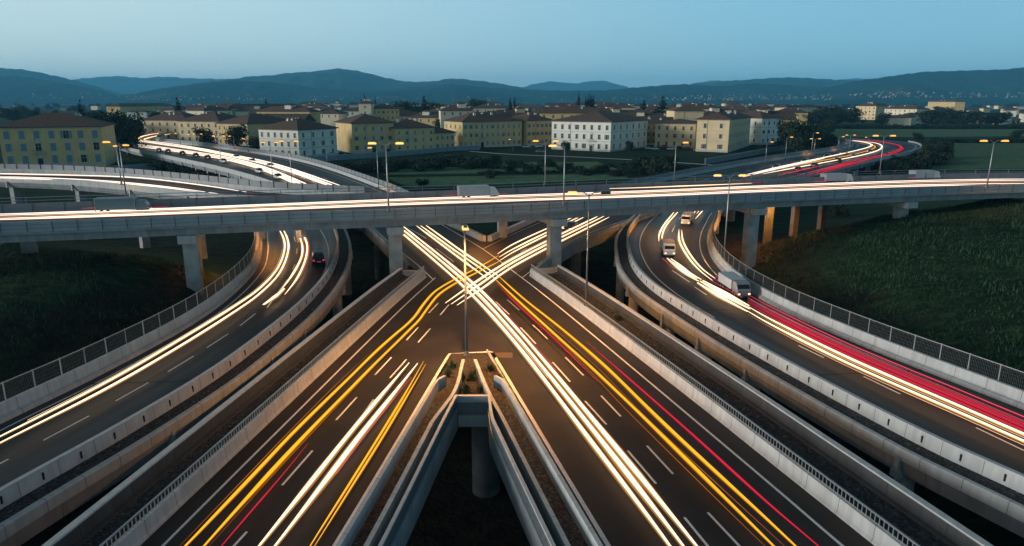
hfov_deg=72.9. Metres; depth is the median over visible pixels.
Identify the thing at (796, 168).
car
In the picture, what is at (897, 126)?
bush
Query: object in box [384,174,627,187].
field
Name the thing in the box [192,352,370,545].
light trail
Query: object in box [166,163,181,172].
bush
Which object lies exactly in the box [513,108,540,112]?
town house
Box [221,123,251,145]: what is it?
broadleaf tree
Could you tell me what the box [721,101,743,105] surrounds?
town house
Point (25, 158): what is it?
window
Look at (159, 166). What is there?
bush
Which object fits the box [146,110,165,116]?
broadleaf tree
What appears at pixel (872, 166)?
bush
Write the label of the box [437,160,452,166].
bush
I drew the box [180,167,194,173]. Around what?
bush
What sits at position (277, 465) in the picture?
light trail
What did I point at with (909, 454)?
ramp viaduct
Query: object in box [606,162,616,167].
bush
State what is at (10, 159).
window
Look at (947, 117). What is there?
broadleaf tree
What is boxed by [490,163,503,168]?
bush
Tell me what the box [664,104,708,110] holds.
town house
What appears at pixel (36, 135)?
window
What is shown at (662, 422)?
light trail
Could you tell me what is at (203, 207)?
light trail
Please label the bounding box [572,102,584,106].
town house
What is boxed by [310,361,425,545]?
light trail
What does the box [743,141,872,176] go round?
light trail
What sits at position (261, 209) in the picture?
light trail
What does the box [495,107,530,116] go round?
town house
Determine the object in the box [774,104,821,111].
apartment house
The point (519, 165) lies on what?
bush
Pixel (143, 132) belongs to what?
broadleaf tree
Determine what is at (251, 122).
row house
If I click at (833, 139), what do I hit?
broadleaf tree
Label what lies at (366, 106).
apartment house
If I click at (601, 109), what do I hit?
town house
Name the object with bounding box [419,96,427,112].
cypress
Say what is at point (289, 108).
town house
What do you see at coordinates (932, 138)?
bush
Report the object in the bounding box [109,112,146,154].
broadleaf tree
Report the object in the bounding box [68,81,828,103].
hills
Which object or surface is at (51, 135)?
window
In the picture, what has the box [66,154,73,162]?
window
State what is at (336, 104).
town house
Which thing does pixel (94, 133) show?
window
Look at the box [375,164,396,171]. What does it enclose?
bush
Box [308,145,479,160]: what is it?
garden wall
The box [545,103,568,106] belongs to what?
town house
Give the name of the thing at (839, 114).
broadleaf tree
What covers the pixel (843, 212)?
bush
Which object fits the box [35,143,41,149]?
window
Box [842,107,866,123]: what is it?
broadleaf tree
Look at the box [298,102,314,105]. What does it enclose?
town house
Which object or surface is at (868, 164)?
motorway viaduct
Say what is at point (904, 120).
country house
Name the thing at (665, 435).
light trail
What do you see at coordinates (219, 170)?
motorway viaduct
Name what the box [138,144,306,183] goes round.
light trail
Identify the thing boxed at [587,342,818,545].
light trail
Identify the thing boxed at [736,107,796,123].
town house
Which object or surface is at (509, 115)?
town house
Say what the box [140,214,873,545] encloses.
crossing road
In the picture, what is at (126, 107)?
apartment house
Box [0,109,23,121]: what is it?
broadleaf tree
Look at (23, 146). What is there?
window
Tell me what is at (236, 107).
apartment house
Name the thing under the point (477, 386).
grass tuft
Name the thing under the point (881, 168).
bush
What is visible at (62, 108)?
country house
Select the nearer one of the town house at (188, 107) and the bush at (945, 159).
the bush at (945, 159)
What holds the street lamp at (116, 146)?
on the flyover
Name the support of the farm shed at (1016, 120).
on the ground at (456, 510)
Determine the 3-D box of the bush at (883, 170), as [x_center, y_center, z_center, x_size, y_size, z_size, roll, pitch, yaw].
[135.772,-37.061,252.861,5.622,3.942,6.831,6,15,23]
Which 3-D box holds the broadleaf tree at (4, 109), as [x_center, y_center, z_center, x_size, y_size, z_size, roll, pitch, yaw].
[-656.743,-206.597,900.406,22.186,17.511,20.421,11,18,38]
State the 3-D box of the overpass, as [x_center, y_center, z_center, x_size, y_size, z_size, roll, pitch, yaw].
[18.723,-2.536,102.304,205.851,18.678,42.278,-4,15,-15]
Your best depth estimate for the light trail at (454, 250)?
101.24 m
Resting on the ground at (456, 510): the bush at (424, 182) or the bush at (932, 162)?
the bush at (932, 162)
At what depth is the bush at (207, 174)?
234.31 m
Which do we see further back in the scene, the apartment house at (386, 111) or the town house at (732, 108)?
the town house at (732, 108)
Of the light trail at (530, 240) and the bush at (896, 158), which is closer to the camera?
the light trail at (530, 240)
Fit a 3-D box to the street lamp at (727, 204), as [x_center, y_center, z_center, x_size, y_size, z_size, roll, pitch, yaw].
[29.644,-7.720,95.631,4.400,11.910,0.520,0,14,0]
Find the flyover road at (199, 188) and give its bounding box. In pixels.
[0,173,293,195]
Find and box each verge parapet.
[42,268,419,545]
[536,265,992,545]
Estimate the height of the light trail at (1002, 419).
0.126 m
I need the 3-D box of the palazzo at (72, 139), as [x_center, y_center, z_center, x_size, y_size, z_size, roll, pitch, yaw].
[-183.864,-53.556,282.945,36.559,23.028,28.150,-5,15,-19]
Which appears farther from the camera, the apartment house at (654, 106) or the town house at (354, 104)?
the town house at (354, 104)
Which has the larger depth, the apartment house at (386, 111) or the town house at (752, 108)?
the town house at (752, 108)
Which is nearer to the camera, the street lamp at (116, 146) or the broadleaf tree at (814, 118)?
the street lamp at (116, 146)
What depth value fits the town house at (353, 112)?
595.12 m
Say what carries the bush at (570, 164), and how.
on the ground at (456, 510)
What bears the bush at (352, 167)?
on the ground at (456, 510)
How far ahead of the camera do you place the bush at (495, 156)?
286.13 m
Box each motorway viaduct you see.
[117,146,361,231]
[715,140,921,233]
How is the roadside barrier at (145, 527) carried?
on the crossing road at (433, 338)
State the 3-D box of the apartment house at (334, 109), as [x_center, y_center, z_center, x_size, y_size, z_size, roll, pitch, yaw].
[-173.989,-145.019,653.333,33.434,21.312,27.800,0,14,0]
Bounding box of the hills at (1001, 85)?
[794,67,1023,104]
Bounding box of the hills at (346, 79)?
[115,68,860,95]
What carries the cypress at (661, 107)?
on the ground at (456, 510)
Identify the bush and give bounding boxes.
[147,160,170,169]
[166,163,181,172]
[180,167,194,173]
[197,172,218,175]
[340,165,356,169]
[341,161,358,166]
[353,161,365,170]
[359,162,376,172]
[365,157,381,165]
[370,161,385,171]
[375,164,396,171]
[382,161,399,171]
[383,158,408,167]
[393,157,409,166]
[405,162,417,168]
[412,161,428,171]
[415,178,429,186]
[424,156,436,167]
[425,160,446,169]
[430,156,449,165]
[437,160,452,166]
[445,154,464,160]
[450,157,462,165]
[453,159,476,168]
[462,157,481,167]
[470,159,487,167]
[474,156,496,167]
[482,154,501,163]
[485,169,499,178]
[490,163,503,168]
[499,164,517,171]
[504,160,523,166]
[515,163,525,167]
[520,163,543,173]
[537,158,555,166]
[553,165,571,170]
[562,162,573,166]
[570,165,584,171]
[576,167,592,175]
[588,163,609,170]
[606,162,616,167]
[607,171,620,176]
[615,171,626,175]
[623,166,646,173]
[625,160,642,172]
[632,156,645,162]
[633,159,656,171]
[637,157,676,172]
[643,160,657,173]
[648,161,677,173]
[655,154,679,163]
[684,164,699,168]
[829,204,850,216]
[863,161,883,170]
[863,169,882,175]
[871,164,890,174]
[876,159,906,167]
[876,167,892,174]
[881,162,908,174]
[887,153,909,165]
[891,166,913,173]
[892,124,902,128]
[901,156,919,166]
[907,156,932,168]
[909,150,925,156]
[917,153,938,164]
[923,151,953,165]
[926,137,938,142]
[927,160,939,165]
[1012,138,1022,142]
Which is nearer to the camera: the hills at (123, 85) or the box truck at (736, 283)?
the box truck at (736, 283)
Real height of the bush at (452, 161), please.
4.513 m
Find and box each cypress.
[77,100,85,116]
[174,97,180,110]
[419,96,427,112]
[508,98,512,109]
[591,95,594,107]
[640,100,645,109]
[655,96,667,112]
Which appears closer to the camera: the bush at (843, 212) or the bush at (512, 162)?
the bush at (843, 212)
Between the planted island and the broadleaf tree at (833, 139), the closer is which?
the planted island
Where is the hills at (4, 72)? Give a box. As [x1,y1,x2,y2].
[0,68,120,93]
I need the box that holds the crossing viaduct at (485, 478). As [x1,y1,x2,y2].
[359,228,619,545]
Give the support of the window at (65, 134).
in the palazzo at (72, 139)
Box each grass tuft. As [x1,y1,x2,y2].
[441,366,456,377]
[445,358,458,368]
[456,371,469,380]
[460,382,473,392]
[466,368,477,380]
[475,380,483,392]
[484,360,497,371]
[613,313,623,320]
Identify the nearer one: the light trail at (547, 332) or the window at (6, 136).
the light trail at (547, 332)
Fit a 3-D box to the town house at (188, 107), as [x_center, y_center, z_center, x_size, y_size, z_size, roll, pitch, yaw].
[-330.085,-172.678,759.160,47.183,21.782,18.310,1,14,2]
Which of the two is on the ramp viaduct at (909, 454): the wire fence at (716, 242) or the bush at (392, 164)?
the wire fence at (716, 242)
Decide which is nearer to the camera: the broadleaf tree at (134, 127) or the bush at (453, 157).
the bush at (453, 157)
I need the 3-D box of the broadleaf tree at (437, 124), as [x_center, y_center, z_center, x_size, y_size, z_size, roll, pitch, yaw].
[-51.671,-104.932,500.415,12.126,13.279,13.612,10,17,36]
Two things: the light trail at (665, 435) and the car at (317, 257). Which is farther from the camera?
the car at (317, 257)
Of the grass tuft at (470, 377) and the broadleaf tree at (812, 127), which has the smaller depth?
the grass tuft at (470, 377)
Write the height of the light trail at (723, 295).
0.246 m
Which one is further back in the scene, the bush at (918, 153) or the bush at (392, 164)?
the bush at (918, 153)
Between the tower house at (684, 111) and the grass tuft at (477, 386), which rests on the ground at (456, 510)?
the tower house at (684, 111)
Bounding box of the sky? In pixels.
[0,0,1023,87]
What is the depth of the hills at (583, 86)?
12035.81 m
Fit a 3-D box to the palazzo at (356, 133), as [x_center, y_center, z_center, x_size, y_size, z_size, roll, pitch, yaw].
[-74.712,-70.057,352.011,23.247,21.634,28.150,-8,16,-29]
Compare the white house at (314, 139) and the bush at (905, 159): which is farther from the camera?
the white house at (314, 139)
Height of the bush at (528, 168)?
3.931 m
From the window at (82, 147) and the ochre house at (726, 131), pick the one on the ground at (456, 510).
the ochre house at (726, 131)
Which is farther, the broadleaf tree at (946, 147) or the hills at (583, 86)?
the hills at (583, 86)
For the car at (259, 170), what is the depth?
215.47 m
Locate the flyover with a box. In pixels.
[0,164,364,258]
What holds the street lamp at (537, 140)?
on the overpass
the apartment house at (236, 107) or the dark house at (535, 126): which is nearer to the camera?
the dark house at (535, 126)
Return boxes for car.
[255,168,263,172]
[273,173,282,178]
[311,249,324,264]
[562,221,579,231]
[794,166,802,171]
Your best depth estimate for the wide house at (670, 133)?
374.11 m
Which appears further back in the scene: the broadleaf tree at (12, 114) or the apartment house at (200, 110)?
the broadleaf tree at (12, 114)
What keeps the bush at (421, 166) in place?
on the ground at (456, 510)
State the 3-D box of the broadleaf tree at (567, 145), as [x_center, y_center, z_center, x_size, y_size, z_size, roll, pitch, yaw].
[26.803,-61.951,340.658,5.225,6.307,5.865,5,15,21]
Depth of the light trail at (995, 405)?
57.04 m
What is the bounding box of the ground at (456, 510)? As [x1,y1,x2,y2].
[0,104,1023,545]
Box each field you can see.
[383,162,620,174]
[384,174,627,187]
[821,129,1023,136]
[931,142,1023,168]
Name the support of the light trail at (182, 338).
on the curved ramp road at (34, 447)
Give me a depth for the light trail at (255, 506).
37.81 m
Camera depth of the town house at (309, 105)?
853.59 m
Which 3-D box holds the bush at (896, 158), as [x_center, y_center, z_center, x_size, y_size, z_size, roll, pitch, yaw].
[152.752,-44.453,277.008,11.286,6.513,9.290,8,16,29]
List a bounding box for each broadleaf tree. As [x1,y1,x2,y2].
[0,107,10,118]
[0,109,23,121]
[12,106,30,111]
[20,110,40,118]
[70,105,79,111]
[85,110,107,118]
[91,108,138,148]
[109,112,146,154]
[132,119,147,134]
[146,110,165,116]
[191,126,217,143]
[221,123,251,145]
[248,136,259,148]
[392,100,420,111]
[420,102,444,109]
[432,118,440,126]
[465,98,486,108]
[562,140,570,152]
[624,141,633,152]
[775,118,797,152]
[783,118,814,151]
[800,123,822,149]
[802,112,827,124]
[808,105,843,119]
[815,127,834,148]
[822,109,851,123]
[825,133,837,146]
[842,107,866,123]
[874,112,891,123]
[913,132,924,140]
[914,109,944,125]
[919,144,940,152]
[928,111,956,124]
[932,106,954,111]
[933,139,954,153]
[942,110,988,124]
[980,111,1015,126]
[1008,129,1023,137]
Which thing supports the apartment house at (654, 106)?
on the ground at (456, 510)
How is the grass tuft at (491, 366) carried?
on the planted island
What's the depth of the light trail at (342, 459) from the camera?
42.64 m
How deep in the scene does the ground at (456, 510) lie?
83.33 m
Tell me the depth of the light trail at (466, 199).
99.82 m
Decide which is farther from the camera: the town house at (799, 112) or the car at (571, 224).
the town house at (799, 112)
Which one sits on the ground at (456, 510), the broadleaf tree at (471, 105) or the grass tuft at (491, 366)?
the broadleaf tree at (471, 105)
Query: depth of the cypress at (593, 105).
621.14 m
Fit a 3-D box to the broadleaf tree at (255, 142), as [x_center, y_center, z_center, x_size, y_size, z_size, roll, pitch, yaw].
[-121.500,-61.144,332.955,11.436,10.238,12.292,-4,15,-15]
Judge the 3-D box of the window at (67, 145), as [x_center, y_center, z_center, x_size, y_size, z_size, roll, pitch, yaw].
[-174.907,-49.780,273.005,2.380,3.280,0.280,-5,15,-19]
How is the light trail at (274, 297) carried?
on the curved ramp road at (34, 447)
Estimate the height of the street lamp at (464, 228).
11.872 m
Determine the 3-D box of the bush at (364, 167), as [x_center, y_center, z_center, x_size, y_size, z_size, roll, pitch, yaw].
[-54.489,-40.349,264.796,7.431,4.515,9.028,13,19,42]
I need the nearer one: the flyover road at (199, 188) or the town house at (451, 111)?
the flyover road at (199, 188)
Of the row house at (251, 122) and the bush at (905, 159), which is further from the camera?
the row house at (251, 122)
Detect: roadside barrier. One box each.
[99,266,425,545]
[529,264,919,545]
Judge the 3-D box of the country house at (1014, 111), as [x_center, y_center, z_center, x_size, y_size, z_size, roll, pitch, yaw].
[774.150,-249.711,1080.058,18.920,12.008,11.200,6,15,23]
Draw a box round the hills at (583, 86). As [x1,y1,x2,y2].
[422,78,863,90]
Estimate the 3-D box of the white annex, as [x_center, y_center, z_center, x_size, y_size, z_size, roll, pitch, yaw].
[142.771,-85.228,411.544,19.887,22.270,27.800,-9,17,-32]
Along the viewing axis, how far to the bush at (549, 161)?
278.40 m
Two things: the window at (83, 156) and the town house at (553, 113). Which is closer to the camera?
the window at (83, 156)
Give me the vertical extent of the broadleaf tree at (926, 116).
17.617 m
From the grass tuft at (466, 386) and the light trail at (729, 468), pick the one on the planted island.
the grass tuft at (466, 386)
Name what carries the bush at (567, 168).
on the field at (459, 170)
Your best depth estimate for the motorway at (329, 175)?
240.56 m
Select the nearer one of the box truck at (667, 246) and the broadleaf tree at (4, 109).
the box truck at (667, 246)
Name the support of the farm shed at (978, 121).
on the ground at (456, 510)
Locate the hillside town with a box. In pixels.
[38,92,1016,100]
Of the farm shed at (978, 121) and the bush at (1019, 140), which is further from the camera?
the farm shed at (978, 121)
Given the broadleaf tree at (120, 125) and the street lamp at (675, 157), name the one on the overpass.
the street lamp at (675, 157)
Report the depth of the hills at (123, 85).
11568.43 m
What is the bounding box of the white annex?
[742,110,783,144]
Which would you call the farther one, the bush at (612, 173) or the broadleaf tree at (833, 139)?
the broadleaf tree at (833, 139)
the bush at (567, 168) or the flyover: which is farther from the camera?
the bush at (567, 168)
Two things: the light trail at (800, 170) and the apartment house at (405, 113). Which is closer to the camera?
the light trail at (800, 170)
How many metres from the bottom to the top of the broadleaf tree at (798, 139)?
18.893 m
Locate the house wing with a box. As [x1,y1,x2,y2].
[434,127,456,147]
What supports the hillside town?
on the hills at (242, 91)
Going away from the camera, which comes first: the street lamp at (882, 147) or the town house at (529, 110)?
the street lamp at (882, 147)
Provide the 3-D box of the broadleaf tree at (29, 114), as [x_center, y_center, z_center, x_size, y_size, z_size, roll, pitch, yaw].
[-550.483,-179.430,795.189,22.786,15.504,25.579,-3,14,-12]
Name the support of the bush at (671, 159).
on the ground at (456, 510)
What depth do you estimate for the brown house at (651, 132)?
396.58 m
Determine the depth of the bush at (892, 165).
253.46 m
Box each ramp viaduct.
[0,229,352,545]
[614,210,1023,537]
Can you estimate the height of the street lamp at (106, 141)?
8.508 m
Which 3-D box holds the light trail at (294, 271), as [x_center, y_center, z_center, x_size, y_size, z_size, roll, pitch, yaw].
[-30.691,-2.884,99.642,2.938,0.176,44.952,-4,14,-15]
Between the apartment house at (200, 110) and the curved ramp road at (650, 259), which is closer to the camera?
the curved ramp road at (650, 259)
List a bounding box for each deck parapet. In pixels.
[367,227,407,265]
[536,213,660,268]
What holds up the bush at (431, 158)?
on the ground at (456, 510)
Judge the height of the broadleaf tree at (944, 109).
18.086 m
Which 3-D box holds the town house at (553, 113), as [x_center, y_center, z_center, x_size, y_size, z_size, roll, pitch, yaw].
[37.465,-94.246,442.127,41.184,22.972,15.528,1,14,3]
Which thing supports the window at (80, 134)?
in the palazzo at (72, 139)
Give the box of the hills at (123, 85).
[73,76,226,93]
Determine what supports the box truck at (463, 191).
on the overpass road at (471, 204)
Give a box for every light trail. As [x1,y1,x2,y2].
[0,173,244,191]
[0,176,217,193]
[0,179,1023,215]
[0,182,966,216]
[0,183,1023,219]
[0,231,289,443]
[138,133,167,140]
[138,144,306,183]
[142,140,337,184]
[184,255,499,545]
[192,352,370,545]
[221,445,306,545]
[258,363,417,545]
[262,288,284,304]
[280,230,308,294]
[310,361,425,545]
[404,227,697,545]
[417,225,496,279]
[445,216,608,304]
[493,275,795,545]
[497,283,597,381]
[498,217,583,259]
[524,303,781,545]
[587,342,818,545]
[610,183,748,188]
[658,212,677,240]
[666,258,701,281]
[677,230,713,280]
[697,280,749,311]
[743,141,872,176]
[747,306,1023,443]
[749,295,1023,417]
[749,300,1023,430]
[758,145,875,172]
[764,140,882,173]
[779,166,818,175]
[807,139,903,174]
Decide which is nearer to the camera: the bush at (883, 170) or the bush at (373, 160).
the bush at (883, 170)
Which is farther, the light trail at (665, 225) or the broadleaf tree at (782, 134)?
the broadleaf tree at (782, 134)
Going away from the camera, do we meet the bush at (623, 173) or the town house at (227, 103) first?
the bush at (623, 173)
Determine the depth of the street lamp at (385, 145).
86.39 m
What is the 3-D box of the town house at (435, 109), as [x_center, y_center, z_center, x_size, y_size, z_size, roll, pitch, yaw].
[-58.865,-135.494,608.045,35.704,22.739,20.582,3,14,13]
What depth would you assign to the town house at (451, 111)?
491.02 m
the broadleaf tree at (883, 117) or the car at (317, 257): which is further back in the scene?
the broadleaf tree at (883, 117)
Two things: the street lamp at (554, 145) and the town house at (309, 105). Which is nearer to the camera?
the street lamp at (554, 145)
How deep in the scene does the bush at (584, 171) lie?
251.29 m
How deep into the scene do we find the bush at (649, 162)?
253.03 m
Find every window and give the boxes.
[2,131,10,139]
[4,143,12,151]
[7,156,14,163]
[17,131,25,138]
[19,143,27,151]
[21,155,29,163]
[33,130,39,138]
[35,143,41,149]
[47,130,54,138]
[49,143,56,150]
[51,155,58,162]
[60,130,71,138]
[64,142,71,150]
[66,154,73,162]
[76,130,83,137]
[78,142,85,150]
[80,154,87,162]
[91,130,97,137]
[93,142,99,149]
[94,154,101,161]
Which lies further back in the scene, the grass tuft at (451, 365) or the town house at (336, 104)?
the town house at (336, 104)
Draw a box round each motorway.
[133,134,386,192]
[663,138,919,181]
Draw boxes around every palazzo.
[0,113,117,165]
[334,113,395,153]
[442,112,523,147]
[549,111,649,151]
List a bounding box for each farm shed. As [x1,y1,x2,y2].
[969,117,988,123]
[1011,118,1020,123]
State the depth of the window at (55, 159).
272.53 m
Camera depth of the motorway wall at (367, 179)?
236.76 m
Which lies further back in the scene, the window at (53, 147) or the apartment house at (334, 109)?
the apartment house at (334, 109)
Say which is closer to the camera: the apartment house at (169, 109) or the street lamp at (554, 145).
the street lamp at (554, 145)
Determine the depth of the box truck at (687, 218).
125.06 m
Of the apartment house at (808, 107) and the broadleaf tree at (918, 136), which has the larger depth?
the apartment house at (808, 107)
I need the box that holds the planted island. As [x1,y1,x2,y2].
[336,349,603,545]
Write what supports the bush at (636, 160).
on the ground at (456, 510)
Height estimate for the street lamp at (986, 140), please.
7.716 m
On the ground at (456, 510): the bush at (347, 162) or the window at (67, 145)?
the bush at (347, 162)
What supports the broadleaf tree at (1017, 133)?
on the ground at (456, 510)
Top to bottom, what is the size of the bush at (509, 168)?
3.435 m
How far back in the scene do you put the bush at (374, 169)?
264.46 m
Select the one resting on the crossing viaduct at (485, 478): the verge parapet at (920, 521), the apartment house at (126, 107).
the verge parapet at (920, 521)
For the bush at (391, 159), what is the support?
on the ground at (456, 510)
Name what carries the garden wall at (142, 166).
on the ground at (456, 510)
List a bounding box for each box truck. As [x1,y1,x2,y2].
[93,196,151,214]
[457,184,498,200]
[660,239,674,255]
[681,212,693,224]
[718,271,750,296]
[820,173,852,184]
[909,170,940,177]
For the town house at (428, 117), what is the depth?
534.42 m
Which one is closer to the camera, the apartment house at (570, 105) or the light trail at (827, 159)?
the light trail at (827, 159)
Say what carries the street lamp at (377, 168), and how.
on the motorway viaduct at (219, 170)
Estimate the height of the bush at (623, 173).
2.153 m
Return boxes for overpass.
[0,169,1023,293]
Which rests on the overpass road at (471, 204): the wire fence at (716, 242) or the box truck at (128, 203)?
the box truck at (128, 203)
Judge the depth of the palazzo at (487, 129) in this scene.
378.52 m
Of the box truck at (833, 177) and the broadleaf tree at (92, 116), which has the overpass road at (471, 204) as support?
the box truck at (833, 177)
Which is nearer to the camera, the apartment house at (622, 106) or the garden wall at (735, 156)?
the garden wall at (735, 156)
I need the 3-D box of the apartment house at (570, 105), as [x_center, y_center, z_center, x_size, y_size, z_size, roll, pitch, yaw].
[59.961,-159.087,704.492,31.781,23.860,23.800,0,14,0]
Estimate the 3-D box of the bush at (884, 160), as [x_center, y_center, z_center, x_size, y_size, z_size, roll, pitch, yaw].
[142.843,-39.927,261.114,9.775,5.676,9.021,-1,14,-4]
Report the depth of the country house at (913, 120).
722.09 m
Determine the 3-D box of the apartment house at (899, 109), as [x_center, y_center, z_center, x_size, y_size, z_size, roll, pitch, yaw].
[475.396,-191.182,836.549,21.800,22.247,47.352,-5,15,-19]
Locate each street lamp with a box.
[102,140,126,195]
[113,144,128,184]
[261,141,277,181]
[279,140,298,180]
[368,141,403,212]
[368,147,379,188]
[462,224,469,356]
[533,139,557,183]
[548,144,565,205]
[567,190,610,305]
[673,141,687,178]
[714,174,746,258]
[873,134,895,172]
[979,139,1008,187]
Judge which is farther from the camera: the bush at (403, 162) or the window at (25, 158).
the bush at (403, 162)
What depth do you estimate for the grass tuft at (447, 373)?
56.73 m
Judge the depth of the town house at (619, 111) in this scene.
543.95 m
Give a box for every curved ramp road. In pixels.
[0,229,335,486]
[629,210,1023,473]
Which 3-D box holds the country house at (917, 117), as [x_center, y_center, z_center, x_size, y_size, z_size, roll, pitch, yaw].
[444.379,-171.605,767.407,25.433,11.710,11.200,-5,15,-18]
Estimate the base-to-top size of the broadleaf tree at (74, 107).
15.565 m
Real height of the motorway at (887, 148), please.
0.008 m
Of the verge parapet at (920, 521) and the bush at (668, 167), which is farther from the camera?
the bush at (668, 167)
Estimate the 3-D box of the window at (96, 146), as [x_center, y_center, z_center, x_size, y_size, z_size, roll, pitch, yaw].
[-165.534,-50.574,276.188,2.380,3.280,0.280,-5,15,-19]
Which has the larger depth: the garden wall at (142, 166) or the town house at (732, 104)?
the town house at (732, 104)
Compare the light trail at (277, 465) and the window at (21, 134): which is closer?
the light trail at (277, 465)
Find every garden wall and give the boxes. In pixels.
[104,164,155,169]
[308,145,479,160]
[705,145,790,163]
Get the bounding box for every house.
[60,106,69,110]
[91,105,100,109]
[105,103,174,115]
[127,110,150,119]
[141,111,194,139]
[157,106,185,112]
[176,111,238,142]
[185,105,232,112]
[186,106,232,114]
[215,103,240,104]
[216,114,285,145]
[231,104,296,114]
[235,104,266,115]
[251,113,315,121]
[255,103,320,122]
[255,118,338,156]
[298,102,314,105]
[305,103,327,107]
[313,107,346,126]
[323,107,346,117]
[330,101,342,106]
[348,107,358,116]
[349,102,358,107]
[358,99,374,115]
[373,103,400,121]
[391,118,436,150]
[399,110,418,119]
[407,110,438,126]
[429,105,446,111]
[438,102,472,127]
[473,103,505,111]
[487,111,511,116]
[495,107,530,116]
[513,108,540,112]
[513,112,552,145]
[523,107,537,112]
[539,107,599,119]
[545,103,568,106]
[566,104,580,106]
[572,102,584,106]
[592,102,612,105]
[595,103,635,109]
[595,108,621,110]
[603,107,649,114]
[628,110,665,116]
[640,117,673,121]
[646,104,656,108]
[647,117,655,144]
[654,119,696,147]
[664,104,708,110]
[666,104,705,120]
[695,110,751,152]
[703,111,715,115]
[709,106,731,111]
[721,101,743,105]
[722,106,750,110]
[724,103,741,105]
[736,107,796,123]
[745,106,773,110]
[749,103,768,105]
[755,103,773,105]
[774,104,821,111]
[780,108,808,124]
[856,102,888,119]
[884,105,929,114]
[885,115,911,125]
[898,114,916,124]
[906,113,921,123]
[927,100,964,110]
[979,107,990,112]
[1000,108,1018,114]
[1001,109,1017,116]
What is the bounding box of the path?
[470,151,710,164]
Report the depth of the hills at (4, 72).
7381.03 m
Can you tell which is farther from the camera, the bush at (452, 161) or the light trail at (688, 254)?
the bush at (452, 161)
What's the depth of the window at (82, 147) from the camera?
274.60 m
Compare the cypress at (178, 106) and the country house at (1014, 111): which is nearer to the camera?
the cypress at (178, 106)
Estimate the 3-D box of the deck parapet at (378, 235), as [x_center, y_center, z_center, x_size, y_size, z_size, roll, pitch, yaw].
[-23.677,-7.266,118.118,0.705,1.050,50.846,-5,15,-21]
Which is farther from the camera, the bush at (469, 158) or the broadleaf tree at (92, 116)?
the broadleaf tree at (92, 116)
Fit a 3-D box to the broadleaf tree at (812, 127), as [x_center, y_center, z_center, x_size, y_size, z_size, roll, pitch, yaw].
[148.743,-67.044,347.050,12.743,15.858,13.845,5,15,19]
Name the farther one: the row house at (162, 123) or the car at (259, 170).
the row house at (162, 123)
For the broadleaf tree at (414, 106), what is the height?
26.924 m
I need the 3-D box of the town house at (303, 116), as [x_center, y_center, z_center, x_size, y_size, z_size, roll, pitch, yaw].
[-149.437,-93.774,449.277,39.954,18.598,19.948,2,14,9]
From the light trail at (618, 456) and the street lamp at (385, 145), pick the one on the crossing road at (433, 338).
the light trail at (618, 456)
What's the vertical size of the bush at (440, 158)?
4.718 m
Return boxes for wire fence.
[0,232,256,401]
[712,210,1023,387]
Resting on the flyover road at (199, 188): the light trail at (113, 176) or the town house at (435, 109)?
the light trail at (113, 176)
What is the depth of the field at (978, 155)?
316.27 m
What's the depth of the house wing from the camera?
358.39 m
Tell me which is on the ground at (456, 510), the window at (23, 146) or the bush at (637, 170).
the bush at (637, 170)
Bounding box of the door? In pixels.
[38,158,43,164]
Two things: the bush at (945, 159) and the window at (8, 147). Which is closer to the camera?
the window at (8, 147)
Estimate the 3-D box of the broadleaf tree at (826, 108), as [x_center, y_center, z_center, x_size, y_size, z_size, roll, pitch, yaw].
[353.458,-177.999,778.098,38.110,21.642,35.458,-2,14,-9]
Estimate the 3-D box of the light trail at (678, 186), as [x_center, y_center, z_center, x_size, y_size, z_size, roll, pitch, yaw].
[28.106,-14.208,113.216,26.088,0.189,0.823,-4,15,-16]
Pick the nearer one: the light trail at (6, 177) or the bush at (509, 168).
the light trail at (6, 177)
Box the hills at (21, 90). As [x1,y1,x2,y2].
[0,76,120,103]
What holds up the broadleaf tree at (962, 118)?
on the ground at (456, 510)
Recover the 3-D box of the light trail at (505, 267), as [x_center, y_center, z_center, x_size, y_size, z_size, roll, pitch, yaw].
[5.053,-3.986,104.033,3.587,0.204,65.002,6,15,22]
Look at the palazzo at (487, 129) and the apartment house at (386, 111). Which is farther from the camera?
the apartment house at (386, 111)
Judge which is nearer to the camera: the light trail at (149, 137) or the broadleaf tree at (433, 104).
the light trail at (149, 137)
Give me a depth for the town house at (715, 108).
542.66 m
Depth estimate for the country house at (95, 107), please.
1827.39 m
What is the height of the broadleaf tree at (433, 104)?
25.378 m
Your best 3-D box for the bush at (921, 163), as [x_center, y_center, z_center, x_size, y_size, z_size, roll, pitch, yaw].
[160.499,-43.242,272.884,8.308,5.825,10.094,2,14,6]
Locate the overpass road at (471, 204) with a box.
[0,181,1023,221]
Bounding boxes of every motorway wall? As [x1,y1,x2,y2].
[156,132,485,241]
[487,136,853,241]
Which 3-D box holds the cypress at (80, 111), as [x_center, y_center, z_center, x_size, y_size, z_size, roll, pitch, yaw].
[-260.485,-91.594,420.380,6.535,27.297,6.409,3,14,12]

